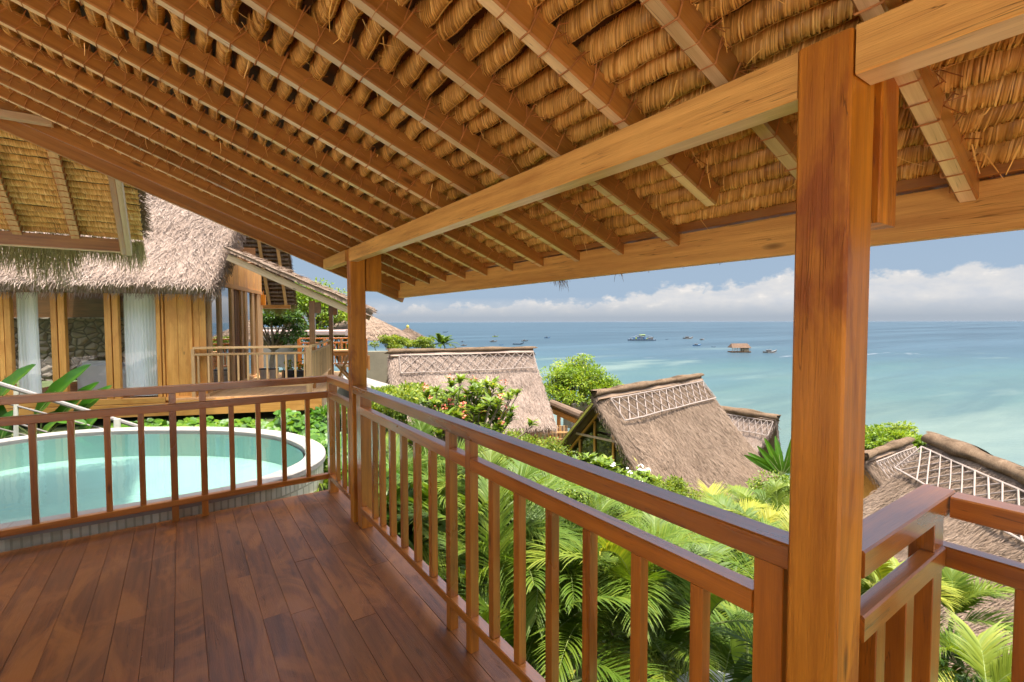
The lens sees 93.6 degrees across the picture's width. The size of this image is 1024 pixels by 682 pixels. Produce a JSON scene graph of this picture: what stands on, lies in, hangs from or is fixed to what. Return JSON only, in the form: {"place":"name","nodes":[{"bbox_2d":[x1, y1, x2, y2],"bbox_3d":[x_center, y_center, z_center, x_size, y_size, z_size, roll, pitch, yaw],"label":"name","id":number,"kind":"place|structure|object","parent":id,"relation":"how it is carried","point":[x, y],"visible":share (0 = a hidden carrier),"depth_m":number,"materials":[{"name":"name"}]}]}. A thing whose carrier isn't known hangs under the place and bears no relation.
{"place":"outdoors","nodes":[
{"label":"outdoors","id":0,"kind":"place"},
{"bbox_2d":[263,329,347,335],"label":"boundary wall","id":1,"kind":"structure","parent":0,"point":[337,332],"depth_m":21.24,"materials":[{"name":"white paint"}]},
{"bbox_2d":[10,369,786,681],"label":"hillside ground","id":2,"kind":"structure","parent":0,"point":[269,416],"depth_m":9.65,"materials":[{"name":"soil"}]},
{"bbox_2d":[0,364,111,438],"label":"broad leaf plant","id":3,"kind":"object","parent":2,"relation":"on","point":[64,382],"visible":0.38,"depth_m":8.17,"materials":[{"name":"green plant"}]},
{"bbox_2d":[0,382,144,436],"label":"metal stair railing","id":4,"kind":"object","parent":2,"relation":"on","point":[117,422],"visible":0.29,"depth_m":7.65,"materials":[{"name":"white metal"}]},
{"bbox_2d":[0,130,152,291],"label":"neighbour roof","id":5,"kind":"structure","parent":2,"relation":"on","point":[43,190],"depth_m":4.89,"materials":[{"name":"yellow plant"}]},
{"bbox_2d":[0,193,265,418],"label":"wooden villa","id":6,"kind":"object","parent":2,"relation":"on","point":[171,304],"visible":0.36,"depth_m":9.59,"materials":[{"name":"brown wood"}]},
{"bbox_2d":[77,360,106,389],"bbox_3d":[-8.607,0.753,10.196,0.750,0.720,0.755,-1,2,-15],"label":"armchair","id":7,"kind":"object","parent":6,"relation":"on","point":[94,371],"visible":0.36,"depth_m":9.84,"materials":[{"name":"fabric"}]},
{"bbox_2d":[122,368,125,387],"bbox_3d":[-8.146,0.832,10.320,0.700,0.550,0.755,-1,2,-15],"label":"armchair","id":8,"kind":"object","parent":6,"relation":"on","point":[124,376],"visible":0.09,"depth_m":9.96,"materials":[{"name":"fabric"}]},
{"bbox_2d":[0,426,325,552],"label":"swimming pool","id":9,"kind":"structure","parent":2,"relation":"on","point":[15,491],"depth_m":5.37,"materials":[{"name":"teal liquid"}]},
{"bbox_2d":[238,235,297,318],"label":"pavilion","id":10,"kind":"structure","parent":2,"relation":"on","point":[280,298],"depth_m":16.85,"materials":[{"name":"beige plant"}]},
{"bbox_2d":[176,247,377,415],"bbox_3d":[-5.455,-0.344,12.402,3.958,3.402,5.770,-1,2,-14],"label":"wooden porch","id":11,"kind":"object","parent":2,"relation":"on","point":[332,303],"visible":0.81,"depth_m":9.99,"materials":[{"name":"brown wood"}]},
{"bbox_2d":[191,345,312,399],"bbox_3d":[-5.329,0.651,9.915,2.243,1.092,0.110,-1,2,-15],"label":"porch railing","id":12,"kind":"object","parent":11,"relation":"on","point":[308,367],"visible":0.66,"depth_m":9.88,"materials":[{"name":"brown wood"}]},
{"bbox_2d":[259,368,268,379],"bbox_3d":[-6.496,0.863,12.600,0.254,0.300,0.250,-2,3,-35],"label":"bucket","id":13,"kind":"object","parent":11,"relation":"on","point":[262,371],"visible":0.6,"depth_m":12.51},
{"bbox_2d":[268,368,278,378],"bbox_3d":[-6.244,0.862,12.600,0.254,0.300,0.250,-2,3,-35],"label":"bucket","id":14,"kind":"object","parent":11,"relation":"on","point":[272,373],"visible":0.7,"depth_m":12.51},
{"bbox_2d":[279,359,300,377],"bbox_3d":[-5.886,0.738,12.693,0.620,0.538,0.495,-2,3,-35],"label":"planter","id":15,"kind":"object","parent":11,"relation":"on","point":[290,373],"visible":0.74,"depth_m":12.61,"materials":[{"name":"black plastic"}]},
{"bbox_2d":[296,358,303,376],"bbox_3d":[-5.491,0.729,12.649,0.424,0.559,0.566,-2,3,-42],"label":"planter","id":16,"kind":"object","parent":11,"relation":"on","point":[300,372],"visible":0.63,"depth_m":12.59,"materials":[{"name":"black plastic"}]},
{"bbox_2d":[309,339,331,383],"bbox_3d":[-4.759,0.575,12.026,0.100,1.112,3.600,-1,2,-15],"label":"porch railing","id":17,"kind":"object","parent":11,"relation":"on","point":[321,361],"visible":0.84,"depth_m":11.95,"materials":[{"name":"brown wood"}]},
{"bbox_2d":[297,337,367,368],"bbox_3d":[-5.689,0.397,15.293,2.094,1.012,0.090,-1,2,-15],"label":"porch railing","id":18,"kind":"object","parent":11,"relation":"attached to","point":[299,342],"visible":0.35,"depth_m":15.17,"materials":[{"name":"brown wood"}]},
{"bbox_2d":[335,355,348,379],"bbox_3d":[-4.079,0.569,11.739,0.466,0.976,0.460,-1,2,-15],"label":"folding chair","id":19,"kind":"object","parent":11,"relation":"on","point":[340,367],"visible":0.42,"depth_m":11.53,"materials":[{"name":"brown wood"}]},
{"bbox_2d":[334,349,369,370],"bbox_3d":[-5.378,0.593,14.969,1.837,0.645,0.400,-1,2,-15],"label":"table","id":20,"kind":"object","parent":11,"relation":"on","point":[341,352],"visible":0.42,"depth_m":14.82,"materials":[{"name":"brown wood"}]},
{"bbox_2d":[111,408,445,572],"bbox_3d":[-3.923,1.907,7.833,3.307,1.691,8.180,-4,5,-62],"label":"heart leaf creeper","id":21,"kind":"object","parent":2,"relation":"on","point":[295,421],"visible":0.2,"depth_m":7.22,"materials":[{"name":"green plant"}]},
{"bbox_2d":[263,327,301,366],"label":"garden wall","id":22,"kind":"structure","parent":2,"relation":"on","point":[281,358],"depth_m":23.96,"materials":[{"name":"concrete"}]},
{"bbox_2d":[263,307,308,367],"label":"shade tree","id":23,"kind":"object","parent":2,"relation":"on","point":[285,320],"visible":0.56,"depth_m":18.95,"materials":[{"name":"green plant"}]},
{"bbox_2d":[288,277,347,351],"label":"shade tree","id":24,"kind":"object","parent":2,"relation":"on","point":[302,303],"visible":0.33,"depth_m":22.47,"materials":[{"name":"green plant"}]},
{"bbox_2d":[310,403,347,433],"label":"hedge shrub","id":25,"kind":"object","parent":2,"relation":"on","point":[320,414],"visible":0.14,"depth_m":7.59,"materials":[{"name":"green plant"}]},
{"bbox_2d":[319,316,347,361],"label":"shade tree","id":26,"kind":"object","parent":2,"relation":"on","point":[339,341],"visible":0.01,"depth_m":26.92,"materials":[{"name":"green plant"}]},
{"bbox_2d":[305,313,416,339],"bbox_3d":[-8.155,-0.053,26.091,6.027,3.450,6.017,-2,3,-35],"label":"thatch umbrella","id":27,"kind":"object","parent":2,"relation":"on","point":[375,327],"visible":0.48,"depth_m":24.84,"materials":[{"name":"beige plant"}]},
{"bbox_2d":[337,376,391,397],"bbox_3d":[-4.973,1.555,15.651,1.058,0.500,3.655,-2,3,-35],"label":"paved landing","id":28,"kind":"object","parent":2,"relation":"on","point":[345,393],"visible":0.12,"depth_m":15.11,"materials":[{"name":"concrete"}]},
{"bbox_2d":[367,338,379,340],"bbox_3d":[-8.724,0.295,34.050,3.802,2.850,3.808,-2,3,-35],"label":"thatch umbrella","id":29,"kind":"object","parent":2,"relation":"on","point":[369,339],"visible":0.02,"depth_m":32.62,"materials":[{"name":"beige plant"}]},
{"bbox_2d":[314,434,438,548],"bbox_3d":[-1.602,2.147,5.487,2.034,1.948,2.566,-2,3,-35],"label":"areca palm","id":30,"kind":"object","parent":2,"relation":"on","point":[424,460],"visible":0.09,"depth_m":5.31,"materials":[{"name":"green plant"}]},
{"bbox_2d":[367,351,388,382],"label":"garden wall","id":31,"kind":"structure","parent":2,"relation":"on","point":[377,371],"depth_m":19.64,"materials":[{"name":"beige paint"}]},
{"bbox_2d":[346,383,423,450],"bbox_3d":[-2.016,2.067,7.501,1.505,2.886,1.063,2,3,42],"label":"hedge shrub","id":32,"kind":"object","parent":2,"relation":"on","point":[394,414],"visible":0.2,"depth_m":7.18,"materials":[{"name":"green plant"}]},
{"bbox_2d":[370,334,409,349],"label":"hedge shrub","id":33,"kind":"object","parent":2,"relation":"on","point":[387,339],"visible":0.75,"depth_m":23.68,"materials":[{"name":"green plant"}]},
{"bbox_2d":[347,419,443,455],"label":"areca palm","id":34,"kind":"object","parent":2,"relation":"on","point":[410,442],"visible":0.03,"depth_m":8.10,"materials":[{"name":"green plant"}]},
{"bbox_2d":[388,336,435,348],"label":"hedge shrub","id":35,"kind":"object","parent":2,"relation":"on","point":[425,342],"visible":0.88,"depth_m":23.72,"materials":[{"name":"green plant"}]},
{"bbox_2d":[402,325,424,348],"bbox_3d":[-6.519,0.289,30.057,2.849,2.620,2.893,-2,3,-35],"label":"thatch umbrella","id":36,"kind":"object","parent":2,"relation":"on","point":[412,332],"visible":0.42,"depth_m":29.61,"materials":[{"name":"beige plant"}]},
{"bbox_2d":[381,380,455,450],"bbox_3d":[-2.380,2.319,11.499,2.416,2.724,1.566,-1,2,-21],"label":"hedge shrub","id":37,"kind":"object","parent":2,"relation":"on","point":[421,388],"visible":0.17,"depth_m":11.59,"materials":[{"name":"green plant"}]},
{"bbox_2d":[430,333,459,348],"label":"distant palm","id":38,"kind":"object","parent":2,"relation":"on","point":[441,339],"visible":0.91,"depth_m":29.72,"materials":[{"name":"green plant"}]},
{"bbox_2d":[378,404,517,562],"bbox_3d":[-0.859,2.413,5.467,2.697,3.127,2.679,1,3,27],"label":"areca palm","id":39,"kind":"object","parent":2,"relation":"on","point":[420,425],"visible":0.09,"depth_m":5.06,"materials":[{"name":"green plant"}]},
{"bbox_2d":[385,373,538,554],"bbox_3d":[-0.921,2.170,8.432,2.818,3.301,2.114,-3,4,-56],"label":"frangipani tree","id":40,"kind":"object","parent":2,"relation":"on","point":[483,408],"visible":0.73,"depth_m":8.20,"materials":[{"name":"green plant"}]},
{"bbox_2d":[385,346,558,468],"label":"thatched cottage","id":41,"kind":"structure","parent":2,"relation":"on","point":[515,368],"depth_m":17.47,"materials":[{"name":"beige plant"}]},
{"bbox_2d":[534,426,567,447],"bbox_3d":[1.474,3.651,17.742,1.584,1.254,0.094,-2,3,-35],"label":"bamboo screen","id":42,"kind":"object","parent":41,"relation":"attached to","point":[564,430],"visible":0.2,"depth_m":17.83,"materials":[{"name":"beige wood"}]},
{"bbox_2d":[387,445,598,635],"bbox_3d":[-0.163,2.554,5.090,2.252,2.910,2.571,0,2,-1],"label":"areca palm","id":43,"kind":"object","parent":2,"relation":"on","point":[527,471],"visible":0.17,"depth_m":4.69,"materials":[{"name":"green plant"}]},
{"bbox_2d":[409,490,581,580],"bbox_3d":[-0.221,2.899,6.125,2.673,1.802,1.900,-2,3,-35],"label":"hedge shrub","id":44,"kind":"object","parent":2,"relation":"on","point":[462,527],"visible":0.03,"depth_m":5.55,"materials":[{"name":"green plant"}]},
{"bbox_2d":[500,428,547,468],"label":"hedge shrub","id":45,"kind":"object","parent":2,"relation":"on","point":[526,438],"visible":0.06,"depth_m":10.44,"materials":[{"name":"green plant"}]},
{"bbox_2d":[397,465,671,680],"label":"areca palm","id":46,"kind":"object","parent":2,"relation":"on","point":[535,612],"visible":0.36,"depth_m":3.93,"materials":[{"name":"green plant"}]},
{"bbox_2d":[464,466,631,525],"bbox_3d":[0.484,2.832,6.970,1.953,2.342,2.596,2,3,41],"label":"hedge shrub","id":47,"kind":"object","parent":2,"relation":"on","point":[569,494],"visible":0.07,"depth_m":6.46,"materials":[{"name":"green plant"}]},
{"bbox_2d":[442,500,667,681],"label":"areca palm","id":48,"kind":"object","parent":2,"relation":"on","point":[506,630],"visible":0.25,"depth_m":3.55,"materials":[{"name":"green plant"}]},
{"bbox_2d":[539,435,578,456],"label":"hedge shrub","id":49,"kind":"object","parent":2,"relation":"on","point":[552,445],"visible":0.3,"depth_m":11.53,"materials":[{"name":"green plant"}]},
{"bbox_2d":[549,400,582,437],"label":"covered walkway","id":50,"kind":"structure","parent":2,"relation":"on","point":[564,411],"depth_m":18.56,"materials":[{"name":"brown wood"}]},
{"bbox_2d":[563,401,589,428],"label":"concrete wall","id":51,"kind":"structure","parent":2,"relation":"on","point":[566,422],"depth_m":23.32,"materials":[{"name":"grey concrete"}]},
{"bbox_2d":[539,353,623,410],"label":"spreading tree","id":52,"kind":"object","parent":2,"relation":"on","point":[570,379],"visible":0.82,"depth_m":23.23,"materials":[{"name":"green plant"}]},
{"bbox_2d":[563,451,619,498],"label":"frangipani tree","id":53,"kind":"object","parent":2,"relation":"on","point":[604,461],"visible":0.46,"depth_m":8.92,"materials":[{"name":"green plant"}]},
{"bbox_2d":[460,510,723,681],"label":"areca palm","id":54,"kind":"object","parent":2,"relation":"on","point":[622,572],"visible":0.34,"depth_m":3.67,"materials":[{"name":"green plant"}]},
{"bbox_2d":[567,480,679,641],"bbox_3d":[1.356,3.074,6.628,2.311,2.196,1.550,-2,3,-35],"label":"hedge shrub","id":55,"kind":"object","parent":2,"relation":"on","point":[620,511],"visible":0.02,"depth_m":6.49,"materials":[{"name":"green plant"}]},
{"bbox_2d":[609,464,661,522],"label":"frangipani tree","id":56,"kind":"object","parent":2,"relation":"on","point":[642,475],"visible":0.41,"depth_m":8.57,"materials":[{"name":"green plant"}]},
{"bbox_2d":[536,511,744,681],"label":"areca palm","id":57,"kind":"object","parent":2,"relation":"on","point":[682,648],"visible":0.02,"depth_m":4.03,"materials":[{"name":"green plant"}]},
{"bbox_2d":[559,577,751,681],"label":"areca palm","id":58,"kind":"object","parent":2,"relation":"on","point":[659,650],"visible":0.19,"depth_m":3.91,"materials":[{"name":"green plant"}]},
{"bbox_2d":[537,373,775,534],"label":"frame cottage","id":59,"kind":"structure","parent":2,"relation":"on","point":[685,428],"depth_m":15.09,"materials":[{"name":"beige plant"}]},
{"bbox_2d":[647,473,707,499],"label":"hedge shrub","id":60,"kind":"object","parent":2,"relation":"on","point":[679,484],"visible":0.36,"depth_m":8.25,"materials":[{"name":"green plant"}]},
{"bbox_2d":[385,427,969,681],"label":"undergrowth","id":61,"kind":"object","parent":2,"relation":"on","point":[603,650],"depth_m":6.07,"materials":[{"name":"green plant"}]},
{"bbox_2d":[597,492,781,675],"bbox_3d":[2.357,3.313,6.102,3.557,2.727,2.235,-2,3,-35],"label":"areca palm","id":62,"kind":"object","parent":2,"relation":"on","point":[721,499],"visible":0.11,"depth_m":6.77,"materials":[{"name":"green plant"}]},
{"bbox_2d":[653,534,753,681],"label":"areca palm","id":63,"kind":"object","parent":2,"relation":"on","point":[717,605],"visible":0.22,"depth_m":3.32,"materials":[{"name":"green plant"}]},
{"bbox_2d":[677,669,731,681],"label":"boulder","id":64,"kind":"object","parent":2,"relation":"on","point":[716,675],"visible":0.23,"depth_m":4.25,"materials":[{"name":"stone"}]},
{"bbox_2d":[710,611,726,670],"bbox_3d":[1.972,3.357,4.615,0.352,1.885,0.075,0,2,-4],"label":"elephant ear","id":65,"kind":"object","parent":2,"relation":"on","point":[713,637],"visible":0.02,"depth_m":4.60},
{"bbox_2d":[695,534,753,663],"bbox_3d":[2.713,3.499,6.438,2.032,1.931,1.796,-2,3,-35],"label":"hedge shrub","id":66,"kind":"object","parent":2,"relation":"on","point":[742,556],"visible":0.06,"depth_m":5.98,"materials":[{"name":"green plant"}]},
{"bbox_2d":[680,478,788,550],"bbox_3d":[3.498,3.786,7.560,2.516,2.669,2.474,-2,3,-35],"label":"areca palm","id":67,"kind":"object","parent":2,"relation":"on","point":[769,513],"visible":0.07,"depth_m":8.08,"materials":[{"name":"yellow plant"}]},
{"bbox_2d":[730,616,752,664],"bbox_3d":[1.816,3.093,3.725,0.300,2.224,0.065,0,2,0],"label":"elephant ear","id":68,"kind":"object","parent":2,"relation":"on","point":[733,644],"visible":0.16,"depth_m":3.69},
{"bbox_2d":[701,479,789,527],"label":"areca palm","id":69,"kind":"object","parent":2,"relation":"on","point":[773,493],"visible":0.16,"depth_m":9.45,"materials":[{"name":"green plant"}]},
{"bbox_2d":[722,406,782,473],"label":"cottage","id":70,"kind":"structure","parent":2,"relation":"on","point":[755,427],"depth_m":22.41,"materials":[{"name":"beige plant"}]},
{"bbox_2d":[744,436,790,479],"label":"fan palm","id":71,"kind":"object","parent":2,"relation":"on","point":[773,460],"visible":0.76,"depth_m":15.02,"materials":[{"name":"green plant"}]},
{"bbox_2d":[745,469,789,525],"bbox_3d":[7.622,4.956,13.541,2.070,2.732,1.679,0,2,8],"label":"hedge shrub","id":72,"kind":"object","parent":2,"relation":"on","point":[785,478],"visible":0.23,"depth_m":13.65,"materials":[{"name":"green plant"}]},
{"bbox_2d":[712,502,874,584],"bbox_3d":[3.814,3.731,6.492,2.146,2.786,2.016,0,2,12],"label":"areca palm","id":73,"kind":"object","parent":2,"relation":"on","point":[786,525],"visible":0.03,"depth_m":6.91,"materials":[{"name":"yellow plant"}]},
{"bbox_2d":[863,437,919,498],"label":"cottage","id":74,"kind":"structure","parent":2,"relation":"on","point":[881,462],"depth_m":16.79,"materials":[{"name":"beige plant"}]},
{"bbox_2d":[865,420,926,452],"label":"coastal tree","id":75,"kind":"object","parent":2,"relation":"on","point":[877,435],"visible":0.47,"depth_m":29.30,"materials":[{"name":"green plant"}]},
{"bbox_2d":[861,556,968,611],"bbox_3d":[3.640,3.477,4.789,1.601,3.268,1.347,1,2,20],"label":"areca palm","id":76,"kind":"object","parent":2,"relation":"on","point":[882,571],"visible":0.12,"depth_m":4.56,"materials":[{"name":"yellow plant"}]},
{"bbox_2d":[861,567,1014,681],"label":"areca palm","id":77,"kind":"object","parent":2,"relation":"on","point":[972,594],"visible":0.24,"depth_m":4.51,"materials":[{"name":"green plant"}]},
{"bbox_2d":[863,431,1023,681],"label":"cottage","id":78,"kind":"structure","parent":2,"relation":"on","point":[940,460],"depth_m":10.57,"materials":[{"name":"beige plant"}]},
{"bbox_2d":[938,657,982,681],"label":"hedge shrub","id":79,"kind":"object","parent":2,"relation":"on","point":[959,677],"visible":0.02,"depth_m":3.59,"materials":[{"name":"green plant"}]},
{"bbox_2d":[939,623,992,681],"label":"areca palm","id":80,"kind":"object","parent":2,"relation":"on","point":[945,639],"visible":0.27,"depth_m":4.16,"materials":[{"name":"green plant"}]},
{"bbox_2d":[938,607,1012,681],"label":"areca palm","id":81,"kind":"object","parent":2,"relation":"on","point":[985,651],"visible":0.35,"depth_m":3.42,"materials":[{"name":"green plant"}]},
{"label":"deck joists","id":82,"kind":"structure","parent":2,"relation":"on","visible":0},
{"bbox_2d":[0,489,520,681],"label":"deck floor","id":83,"kind":"structure","parent":82,"relation":"on","point":[320,586],"depth_m":2.53,"materials":[{"name":"brown wood"}]},
{"bbox_2d":[0,376,328,537],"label":"wooden railing","id":84,"kind":"object","parent":83,"relation":"on","point":[202,404],"visible":1,"depth_m":3.54,"materials":[{"name":"brown wood"}]},
{"bbox_2d":[324,375,350,500],"bbox_3d":[-1.420,0.829,4.003,0.083,1.030,0.776,-2,3,-35],"label":"wooden railing","id":85,"kind":"object","parent":83,"relation":"on","point":[335,400],"visible":0.76,"depth_m":4.03,"materials":[{"name":"brown wood"}]},
{"bbox_2d":[0,0,1023,681],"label":"thatched pavilion","id":86,"kind":"structure","parent":83,"relation":"on","point":[398,150],"depth_m":1.48,"materials":[{"name":"brown wood"}]},
{"bbox_2d":[352,385,788,681],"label":"wooden railing","id":87,"kind":"object","parent":83,"relation":"on","point":[762,596],"visible":0.98,"depth_m":1.70,"materials":[{"name":"brown wood"}]},
{"bbox_2d":[858,484,955,681],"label":"wooden railing","id":88,"kind":"object","parent":83,"relation":"on","point":[900,610],"visible":0.81,"depth_m":1.17,"materials":[{"name":"brown wood"}]},
{"bbox_2d":[943,492,1023,681],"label":"wooden railing","id":89,"kind":"object","parent":83,"relation":"on","point":[1000,515],"visible":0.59,"depth_m":1.22,"materials":[{"name":"brown wood"}]},
{"bbox_2d":[263,230,1023,322],"label":"sky","id":90,"kind":"structure","parent":0,"point":[974,277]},
{"bbox_2d":[264,321,1023,474],"bbox_3d":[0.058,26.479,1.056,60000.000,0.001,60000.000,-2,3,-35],"label":"sea","id":91,"kind":"structure","parent":0,"point":[961,380],"depth_m":318.29,"materials":[{"name":"liquid"}]},
{"bbox_2d":[628,335,655,340],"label":"floating platform","id":92,"kind":"structure","parent":91,"relation":"on","point":[644,338],"depth_m":662.25,"materials":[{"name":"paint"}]},
{"bbox_2d":[727,343,750,352],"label":"raft house","id":93,"kind":"structure","parent":91,"relation":"on","point":[743,347],"depth_m":409.48,"materials":[{"name":"brown wood"}]},
{"bbox_2d":[763,350,776,352],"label":"moored boat","id":94,"kind":"object","parent":91,"relation":"on","point":[769,351],"visible":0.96,"depth_m":402.55,"materials":[{"name":"white paint"}]}
]}

